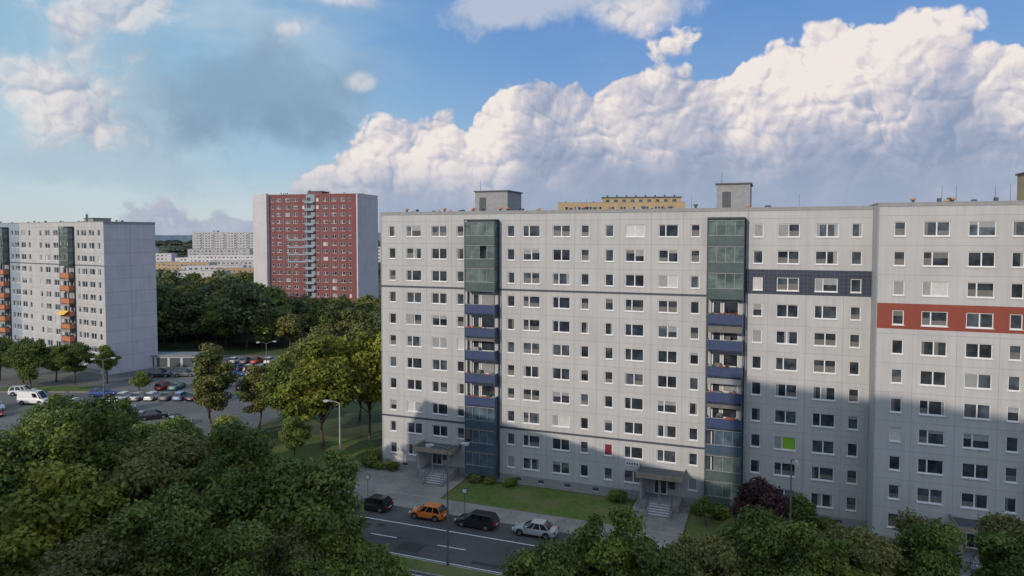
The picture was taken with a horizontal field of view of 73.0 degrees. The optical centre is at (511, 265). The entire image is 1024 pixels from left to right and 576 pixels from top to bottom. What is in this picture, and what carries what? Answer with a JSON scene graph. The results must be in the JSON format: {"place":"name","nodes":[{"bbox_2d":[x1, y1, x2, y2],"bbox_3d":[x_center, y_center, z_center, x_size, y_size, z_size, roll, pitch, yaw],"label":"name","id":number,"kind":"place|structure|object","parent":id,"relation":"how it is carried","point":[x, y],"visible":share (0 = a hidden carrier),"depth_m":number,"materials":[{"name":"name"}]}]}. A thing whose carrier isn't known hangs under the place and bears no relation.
{"place":"outdoors","nodes":[
{"label":"outdoors","id":0,"kind":"place"},
{"bbox_2d":[155,232,380,241],"bbox_3d":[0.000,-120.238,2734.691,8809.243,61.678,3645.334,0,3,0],"label":"hills","id":1,"kind":"structure","parent":0,"point":[183,238],"depth_m":3331.01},
{"bbox_2d":[252,190,378,302],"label":"apartment building","id":2,"kind":"structure","parent":0,"point":[317,244],"depth_m":265.44,"materials":[{"name":"red painted concrete"},{"name":"grey concrete"},{"name":"glass"}]},
{"bbox_2d":[268,434,380,467],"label":"lawn","id":3,"kind":"structure","parent":0,"point":[312,446],"depth_m":97.72,"materials":[{"name":"green plant"}]},
{"bbox_2d":[254,351,301,425],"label":"linden tree","id":4,"kind":"object","parent":3,"relation":"on","point":[280,371],"visible":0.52,"depth_m":98.37,"materials":[{"name":"green plant"}]},
{"bbox_2d":[278,417,312,463],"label":"deciduous tree","id":5,"kind":"object","parent":3,"relation":"on","point":[293,434],"visible":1,"depth_m":88.08,"materials":[{"name":"green plant"}]},
{"bbox_2d":[273,333,363,448],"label":"linden tree","id":6,"kind":"object","parent":3,"relation":"on","point":[321,373],"visible":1,"depth_m":93.57,"materials":[{"name":"green plant"}]},
{"bbox_2d":[323,400,340,452],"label":"street lamp","id":7,"kind":"object","parent":3,"relation":"on","point":[339,423],"visible":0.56,"depth_m":85.06,"materials":[{"name":"metal"}]},
{"bbox_2d":[344,329,381,438],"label":"linden tree","id":8,"kind":"object","parent":3,"relation":"on","point":[366,360],"visible":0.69,"depth_m":99.38,"materials":[{"name":"green plant"}]},
{"bbox_2d":[346,461,467,498],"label":"path","id":9,"kind":"structure","parent":0,"point":[405,480],"depth_m":83.89,"materials":[{"name":"concrete"}]},
{"bbox_2d":[383,460,399,470],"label":"shrub","id":10,"kind":"object","parent":9,"relation":"on","point":[391,465],"visible":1,"depth_m":87.94,"materials":[{"name":"green plant"}]},
{"bbox_2d":[192,504,639,575],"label":"road","id":11,"kind":"structure","parent":0,"point":[482,549],"depth_m":68.27,"materials":[{"name":"asphalt"}]},
{"bbox_2d":[357,494,393,512],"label":"parked car","id":12,"kind":"object","parent":11,"relation":"on","point":[379,503],"visible":0.86,"depth_m":75.09,"materials":[{"name":"paint"}]},
{"bbox_2d":[409,502,446,521],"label":"parked car","id":13,"kind":"object","parent":11,"relation":"on","point":[434,512],"visible":0.99,"depth_m":72.81,"materials":[{"name":"paint"}]},
{"bbox_2d":[360,522,507,568],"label":"road patches","id":14,"kind":"object","parent":11,"relation":"on","point":[410,547],"visible":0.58,"depth_m":66.51,"materials":[{"name":"asphalt"}]},
{"bbox_2d":[353,515,534,575],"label":"road markings","id":15,"kind":"object","parent":11,"relation":"on","point":[441,545],"visible":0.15,"depth_m":67.58,"materials":[{"name":"paint"}]},
{"bbox_2d":[391,554,505,575],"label":"road median","id":16,"kind":"object","parent":11,"relation":"on","point":[426,567],"depth_m":61.91,"materials":[{"name":"green plant"}]},
{"bbox_2d":[426,442,468,565],"bbox_3d":[-5.800,21.619,62.402,3.906,11.358,0.386,0,3,-8],"label":"street lamp","id":17,"kind":"object","parent":16,"relation":"on","point":[463,443],"visible":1,"depth_m":62.34,"materials":[{"name":"metal"}]},
{"bbox_2d":[454,509,499,531],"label":"parked car","id":18,"kind":"object","parent":11,"relation":"on","point":[484,520],"visible":1,"depth_m":70.68,"materials":[{"name":"paint"}]},
{"bbox_2d":[512,518,558,539],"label":"parked car","id":19,"kind":"object","parent":11,"relation":"on","point":[541,528],"visible":0.93,"depth_m":68.70,"materials":[{"name":"paint"}]},
{"bbox_2d":[0,242,853,571],"bbox_3d":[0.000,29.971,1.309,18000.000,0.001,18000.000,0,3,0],"label":"ground","id":20,"kind":"structure","parent":0,"point":[342,422],"depth_m":117.87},
{"bbox_2d":[0,479,25,568],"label":"deciduous tree","id":21,"kind":"object","parent":20,"relation":"on","point":[2,499],"visible":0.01,"depth_m":50.70,"materials":[{"name":"green plant"}]},
{"bbox_2d":[0,418,60,575],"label":"deciduous tree","id":22,"kind":"object","parent":20,"relation":"on","point":[15,453],"visible":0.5,"depth_m":56.84,"materials":[{"name":"green plant"}]},
{"bbox_2d":[10,408,67,446],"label":"deciduous tree","id":23,"kind":"object","parent":20,"relation":"on","point":[50,418],"visible":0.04,"depth_m":65.92,"materials":[{"name":"green plant"}]},
{"bbox_2d":[16,392,81,430],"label":"deciduous tree","id":24,"kind":"object","parent":20,"relation":"on","point":[57,399],"visible":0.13,"depth_m":77.61,"materials":[{"name":"green plant"}]},
{"bbox_2d":[0,459,132,575],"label":"deciduous tree","id":25,"kind":"object","parent":20,"relation":"on","point":[42,523],"visible":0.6,"depth_m":47.36,"materials":[{"name":"green plant"}]},
{"bbox_2d":[0,214,157,374],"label":"apartment block","id":26,"kind":"structure","parent":20,"relation":"on","point":[90,282],"depth_m":153.85,"materials":[{"name":"grey concrete"}]},
{"bbox_2d":[24,394,147,497],"bbox_3d":[-36.609,19.297,60.646,10.594,16.650,14.610,-1,3,-28],"label":"deciduous tree","id":27,"kind":"object","parent":20,"relation":"on","point":[95,433],"visible":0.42,"depth_m":57.68,"materials":[{"name":"green plant"}]},
{"bbox_2d":[24,528,170,575],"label":"deciduous tree","id":28,"kind":"object","parent":20,"relation":"on","point":[97,555],"visible":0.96,"depth_m":43.01,"materials":[{"name":"green plant"}]},
{"bbox_2d":[113,397,141,426],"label":"deciduous tree","id":29,"kind":"object","parent":20,"relation":"on","point":[125,403],"visible":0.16,"depth_m":87.72,"materials":[{"name":"green plant"}]},
{"bbox_2d":[0,355,281,435],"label":"parking lot","id":30,"kind":"structure","parent":20,"relation":"on","point":[118,382],"depth_m":129.59,"materials":[{"name":"asphalt"}]},
{"bbox_2d":[0,336,16,379],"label":"deciduous tree","id":31,"kind":"object","parent":30,"relation":"on","point":[4,344],"visible":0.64,"depth_m":142.66,"materials":[{"name":"green plant"}]},
{"bbox_2d":[7,385,37,395],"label":"parked car","id":32,"kind":"object","parent":30,"relation":"on","point":[13,390],"visible":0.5,"depth_m":129.20,"materials":[{"name":"paint"}]},
{"bbox_2d":[3,337,56,389],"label":"deciduous tree","id":33,"kind":"object","parent":30,"relation":"on","point":[26,357],"visible":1,"depth_m":125.22,"materials":[{"name":"green plant"}]},
{"bbox_2d":[17,389,47,404],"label":"parked van","id":34,"kind":"object","parent":30,"relation":"on","point":[24,396],"visible":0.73,"depth_m":122.31,"materials":[{"name":"paint"}]},
{"bbox_2d":[0,386,107,391],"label":"planted island","id":35,"kind":"structure","parent":30,"relation":"on","point":[62,389],"depth_m":134.87,"materials":[{"name":"plant"}]},
{"bbox_2d":[0,344,23,383],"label":"deciduous tree","id":36,"kind":"object","parent":35,"relation":"on","point":[3,363],"visible":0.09,"depth_m":136.96,"materials":[{"name":"green plant"}]},
{"bbox_2d":[41,345,60,382],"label":"deciduous tree","id":37,"kind":"object","parent":35,"relation":"on","point":[52,365],"visible":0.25,"depth_m":139.25,"materials":[{"name":"green plant"}]},
{"bbox_2d":[53,341,94,384],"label":"deciduous tree","id":38,"kind":"object","parent":30,"relation":"on","point":[68,358],"visible":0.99,"depth_m":138.01,"materials":[{"name":"green plant"}]},
{"bbox_2d":[87,387,116,396],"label":"parked car","id":39,"kind":"object","parent":30,"relation":"on","point":[93,392],"visible":0.91,"depth_m":128.39,"materials":[{"name":"paint"}]},
{"bbox_2d":[92,345,120,383],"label":"deciduous tree","id":40,"kind":"object","parent":30,"relation":"on","point":[106,351],"visible":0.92,"depth_m":138.86,"materials":[{"name":"green plant"}]},
{"bbox_2d":[115,391,132,396],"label":"parked car","id":41,"kind":"object","parent":30,"relation":"on","point":[124,394],"visible":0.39,"depth_m":125.50,"materials":[{"name":"paint"}]},
{"bbox_2d":[129,391,146,400],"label":"parked car","id":42,"kind":"object","parent":30,"relation":"on","point":[137,396],"visible":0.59,"depth_m":125.21,"materials":[{"name":"paint"}]},
{"bbox_2d":[143,391,160,400],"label":"parked car","id":43,"kind":"object","parent":30,"relation":"on","point":[152,395],"visible":0.84,"depth_m":125.09,"materials":[{"name":"paint"}]},
{"bbox_2d":[138,409,168,420],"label":"parked car","id":44,"kind":"object","parent":30,"relation":"on","point":[150,414],"visible":0.94,"depth_m":112.52,"materials":[{"name":"paint"}]},
{"bbox_2d":[148,368,172,377],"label":"parked car","id":45,"kind":"object","parent":30,"relation":"on","point":[158,372],"visible":1,"depth_m":145.82,"materials":[{"name":"paint"}]},
{"bbox_2d":[154,381,170,390],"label":"parked car","id":46,"kind":"object","parent":30,"relation":"on","point":[162,385],"visible":0.77,"depth_m":133.32,"materials":[{"name":"paint"}]},
{"bbox_2d":[158,391,174,400],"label":"parked car","id":47,"kind":"object","parent":30,"relation":"on","point":[166,395],"visible":0.79,"depth_m":125.36,"materials":[{"name":"paint"}]},
{"bbox_2d":[151,352,201,366],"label":"garage","id":48,"kind":"structure","parent":30,"relation":"on","point":[171,359],"depth_m":157.07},
{"bbox_2d":[167,381,185,390],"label":"parked car","id":49,"kind":"object","parent":30,"relation":"on","point":[176,385],"visible":1,"depth_m":133.90,"materials":[{"name":"paint"}]},
{"bbox_2d":[114,392,241,395],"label":"planted island","id":50,"kind":"structure","parent":30,"relation":"on","point":[234,393],"depth_m":130.61,"materials":[{"name":"plant"}]},
{"bbox_2d":[128,371,153,390],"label":"young tree","id":51,"kind":"object","parent":50,"relation":"on","point":[140,379],"visible":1,"depth_m":129.86,"materials":[{"name":"green plant"}]},
{"bbox_2d":[172,391,188,400],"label":"parked car","id":52,"kind":"object","parent":30,"relation":"on","point":[180,395],"visible":0.78,"depth_m":125.08,"materials":[{"name":"paint"}]},
{"bbox_2d":[173,369,195,376],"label":"parked car","id":53,"kind":"object","parent":30,"relation":"on","point":[185,372],"visible":0.84,"depth_m":146.36,"materials":[{"name":"paint"}]},
{"bbox_2d":[87,426,219,521],"bbox_3d":[-29.000,20.542,57.278,9.814,14.415,11.436,1,3,28],"label":"deciduous tree","id":54,"kind":"object","parent":20,"relation":"on","point":[146,469],"visible":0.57,"depth_m":55.06,"materials":[{"name":"green plant"}]},
{"bbox_2d":[98,481,229,575],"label":"deciduous tree","id":55,"kind":"object","parent":20,"relation":"on","point":[172,528],"visible":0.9,"depth_m":46.30,"materials":[{"name":"green plant"}]},
{"bbox_2d":[156,253,176,261],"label":"housing block","id":56,"kind":"structure","parent":20,"relation":"on","point":[171,257],"depth_m":603.31,"materials":[{"name":"white concrete"}]},
{"bbox_2d":[127,414,214,465],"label":"deciduous tree","id":57,"kind":"object","parent":20,"relation":"on","point":[183,425],"visible":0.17,"depth_m":69.58,"materials":[{"name":"green plant"}]},
{"bbox_2d":[156,262,216,270],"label":"housing block","id":58,"kind":"structure","parent":20,"relation":"on","point":[169,265],"depth_m":504.90,"materials":[{"name":"beige concrete"}]},
{"bbox_2d":[171,270,230,277],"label":"housing block","id":59,"kind":"structure","parent":20,"relation":"on","point":[204,273],"depth_m":427.91,"materials":[{"name":"white concrete"}]},
{"bbox_2d":[181,265,245,269],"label":"housing block","id":60,"kind":"structure","parent":20,"relation":"on","point":[198,267],"depth_m":474.79,"materials":[{"name":"white concrete"}]},
{"bbox_2d":[189,341,238,431],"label":"deciduous tree","id":61,"kind":"object","parent":20,"relation":"on","point":[207,384],"visible":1,"depth_m":100.73,"materials":[{"name":"green plant"}]},
{"bbox_2d":[188,254,252,261],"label":"housing block","id":62,"kind":"structure","parent":20,"relation":"on","point":[201,258],"depth_m":557.98,"materials":[{"name":"white concrete"}]},
{"bbox_2d":[188,248,252,254],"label":"housing block","id":63,"kind":"structure","parent":20,"relation":"on","point":[218,251],"depth_m":644.03,"materials":[{"name":"white concrete"}]},
{"bbox_2d":[192,231,252,248],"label":"apartment block","id":64,"kind":"structure","parent":20,"relation":"on","point":[221,240],"depth_m":804.20,"materials":[{"name":"grey concrete"}]},
{"bbox_2d":[180,516,275,575],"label":"deciduous tree","id":65,"kind":"object","parent":20,"relation":"on","point":[233,548],"visible":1,"depth_m":43.86,"materials":[{"name":"green plant"}]},
{"bbox_2d":[204,414,251,454],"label":"deciduous tree","id":66,"kind":"object","parent":20,"relation":"on","point":[229,417],"visible":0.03,"depth_m":75.26,"materials":[{"name":"green plant"}]},
{"bbox_2d":[211,260,253,267],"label":"housing block","id":67,"kind":"structure","parent":20,"relation":"on","point":[249,263],"depth_m":541.72,"materials":[{"name":"white concrete"}]},
{"bbox_2d":[214,268,253,275],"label":"housing block","id":68,"kind":"structure","parent":20,"relation":"on","point":[237,270],"depth_m":457.10,"materials":[{"name":"beige concrete"}]},
{"bbox_2d":[200,428,279,506],"bbox_3d":[-25.868,21.390,64.854,10.221,11.961,7.411,0,3,-5],"label":"deciduous tree","id":69,"kind":"object","parent":20,"relation":"on","point":[258,434],"visible":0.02,"depth_m":64.82,"materials":[{"name":"green plant"}]},
{"bbox_2d":[188,419,292,548],"bbox_3d":[-20.942,20.138,54.151,8.751,15.501,12.069,-2,3,-37],"label":"deciduous tree","id":70,"kind":"object","parent":20,"relation":"on","point":[224,476],"visible":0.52,"depth_m":53.27,"materials":[{"name":"green plant"}]},
{"bbox_2d":[235,364,271,428],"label":"deciduous tree","id":71,"kind":"object","parent":20,"relation":"on","point":[251,380],"visible":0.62,"depth_m":103.30,"materials":[{"name":"green plant"}]},
{"bbox_2d":[155,240,380,366],"bbox_3d":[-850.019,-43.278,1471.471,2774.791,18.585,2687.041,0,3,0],"label":"distant trees","id":72,"kind":"object","parent":20,"relation":"on","point":[217,303],"visible":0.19,"depth_m":183.04,"materials":[{"name":"green plant"}]},
{"bbox_2d":[238,445,370,570],"bbox_3d":[-16.228,21.127,52.781,10.739,13.605,8.781,-1,3,-23],"label":"deciduous tree","id":73,"kind":"object","parent":20,"relation":"on","point":[288,485],"visible":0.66,"depth_m":51.38,"materials":[{"name":"green plant"}]},
{"bbox_2d":[254,518,365,575],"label":"deciduous tree","id":74,"kind":"object","parent":20,"relation":"on","point":[286,545],"visible":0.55,"depth_m":46.38,"materials":[{"name":"green plant"}]},
{"bbox_2d":[288,556,338,575],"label":"deciduous tree","id":75,"kind":"object","parent":20,"relation":"on","point":[301,567],"visible":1,"depth_m":42.23,"materials":[{"name":"green plant"}]},
{"bbox_2d":[280,503,415,575],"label":"deciduous tree","id":76,"kind":"object","parent":20,"relation":"on","point":[365,559],"visible":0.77,"depth_m":46.50,"materials":[{"name":"green plant"}]},
{"bbox_2d":[349,339,362,421],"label":"linden tree","id":77,"kind":"object","parent":20,"relation":"on","point":[356,344],"visible":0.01,"depth_m":111.03,"materials":[{"name":"green plant"}]},
{"bbox_2d":[359,454,377,466],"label":"shrub","id":78,"kind":"object","parent":20,"relation":"on","point":[368,461],"visible":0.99,"depth_m":89.04,"materials":[{"name":"green plant"}]},
{"bbox_2d":[364,449,382,458],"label":"shrub","id":79,"kind":"object","parent":20,"relation":"on","point":[373,452],"visible":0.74,"depth_m":91.88,"materials":[{"name":"green plant"}]},
{"bbox_2d":[499,534,586,575],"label":"street tree","id":80,"kind":"object","parent":20,"relation":"on","point":[550,559],"visible":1,"depth_m":44.76,"materials":[{"name":"green plant"}]},
{"bbox_2d":[559,505,651,575],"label":"street tree","id":81,"kind":"object","parent":20,"relation":"on","point":[608,555],"visible":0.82,"depth_m":46.31,"materials":[{"name":"green plant"}]},
{"bbox_2d":[380,182,873,528],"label":"apartment block","id":82,"kind":"structure","parent":20,"relation":"on","point":[668,362],"depth_m":78.08,"materials":[{"name":"grey concrete"}]},
{"bbox_2d":[623,529,686,575],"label":"street tree","id":83,"kind":"object","parent":20,"relation":"on","point":[653,560],"visible":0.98,"depth_m":44.36,"materials":[{"name":"green plant"}]},
{"bbox_2d":[662,529,748,575],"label":"street tree","id":84,"kind":"object","parent":20,"relation":"on","point":[701,554],"visible":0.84,"depth_m":46.47,"materials":[{"name":"green plant"}]},
{"bbox_2d":[716,503,808,575],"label":"street tree","id":85,"kind":"object","parent":20,"relation":"on","point":[758,537],"visible":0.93,"depth_m":46.74,"materials":[{"name":"green plant"}]},
{"bbox_2d":[789,459,798,520],"bbox_3d":[25.818,22.424,63.462,0.386,9.658,2.146,0,3,5],"label":"street lamp","id":86,"kind":"object","parent":20,"relation":"on","point":[796,462],"visible":0.62,"depth_m":64.21,"materials":[{"name":"metal"}]},
{"bbox_2d":[775,520,876,575],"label":"street tree","id":87,"kind":"object","parent":20,"relation":"on","point":[824,559],"visible":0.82,"depth_m":46.06,"materials":[{"name":"green plant"}]},
{"bbox_2d":[820,521,905,575],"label":"street tree","id":88,"kind":"object","parent":20,"relation":"on","point":[875,554],"visible":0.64,"depth_m":47.11,"materials":[{"name":"green plant"}]},
{"bbox_2d":[889,506,929,535],"bbox_3d":[35.990,24.583,61.581,3.717,5.951,4.340,-2,4,-45],"label":"young tree","id":89,"kind":"object","parent":20,"relation":"on","point":[907,521],"visible":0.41,"depth_m":61.62,"materials":[{"name":"green plant"}]},
{"bbox_2d":[885,517,971,575],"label":"street tree","id":90,"kind":"object","parent":20,"relation":"on","point":[925,547],"visible":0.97,"depth_m":48.17,"materials":[{"name":"green plant"}]},
{"bbox_2d":[866,172,1023,574],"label":"apartment block","id":91,"kind":"structure","parent":20,"relation":"on","point":[946,415],"depth_m":64.39,"materials":[{"name":"grey concrete"}]},
{"bbox_2d":[964,530,1023,575],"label":"street tree","id":92,"kind":"object","parent":20,"relation":"on","point":[1007,559],"visible":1,"depth_m":47.12,"materials":[{"name":"green plant"}]},
{"bbox_2d":[971,509,1023,570],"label":"street tree","id":93,"kind":"object","parent":20,"relation":"on","point":[996,522],"visible":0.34,"depth_m":52.06,"materials":[{"name":"green plant"}]},
{"bbox_2d":[1,435,889,572],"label":"sidewalk","id":94,"kind":"structure","parent":0,"point":[456,508],"depth_m":74.64,"materials":[{"name":"concrete"}]},
{"bbox_2d":[0,0,1023,234],"label":"sky","id":95,"kind":"structure","parent":0,"point":[171,114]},
{"bbox_2d":[442,478,633,523],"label":"lawn","id":96,"kind":"structure","parent":0,"point":[567,504],"depth_m":78.17,"materials":[{"name":"green plant"}]},
{"bbox_2d":[467,474,481,482],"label":"shrub","id":97,"kind":"object","parent":96,"relation":"on","point":[474,478],"visible":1,"depth_m":83.64,"materials":[{"name":"green plant"}]},
{"bbox_2d":[483,475,495,484],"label":"shrub","id":98,"kind":"object","parent":96,"relation":"on","point":[488,480],"visible":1,"depth_m":83.03,"materials":[{"name":"green plant"}]},
{"bbox_2d":[503,477,517,485],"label":"shrub","id":99,"kind":"object","parent":96,"relation":"on","point":[511,481],"visible":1,"depth_m":82.29,"materials":[{"name":"green plant"}]},
{"bbox_2d":[606,489,627,502],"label":"shrub","id":100,"kind":"object","parent":96,"relation":"on","point":[618,495],"visible":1,"depth_m":77.38,"materials":[{"name":"green plant"}]},
{"bbox_2d":[481,477,634,499],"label":"path","id":101,"kind":"structure","parent":0,"point":[561,489],"depth_m":81.52,"materials":[{"name":"concrete"}]},
{"bbox_2d":[558,195,684,209],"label":"apartment building","id":102,"kind":"structure","parent":0,"point":[636,202],"depth_m":209.69,"materials":[{"name":"yellow concrete"}]},
{"bbox_2d":[633,499,690,534],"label":"path","id":103,"kind":"structure","parent":0,"point":[676,524],"depth_m":72.46,"materials":[{"name":"concrete"}]},
{"bbox_2d":[684,511,857,551],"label":"lawn","id":104,"kind":"structure","parent":0,"point":[696,524],"depth_m":71.44,"materials":[{"name":"green plant"}]},
{"bbox_2d":[694,494,717,524],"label":"young tree","id":105,"kind":"object","parent":104,"relation":"on","point":[705,507],"visible":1,"depth_m":70.92,"materials":[{"name":"green plant"}]},
{"bbox_2d":[711,503,731,518],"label":"shrub","id":106,"kind":"object","parent":104,"relation":"on","point":[723,511],"visible":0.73,"depth_m":72.90,"materials":[{"name":"green plant"}]},
{"bbox_2d":[729,474,792,520],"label":"plum tree","id":107,"kind":"object","parent":104,"relation":"on","point":[757,492],"visible":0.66,"depth_m":66.73,"materials":[{"name":"purple plant"}]},
{"bbox_2d":[785,492,819,526],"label":"young tree","id":108,"kind":"object","parent":104,"relation":"on","point":[802,509],"visible":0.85,"depth_m":67.53,"materials":[{"name":"green plant"}]},
{"bbox_2d":[816,516,837,531],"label":"shrub","id":109,"kind":"object","parent":104,"relation":"on","point":[825,521],"visible":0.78,"depth_m":69.81,"materials":[{"name":"green plant"}]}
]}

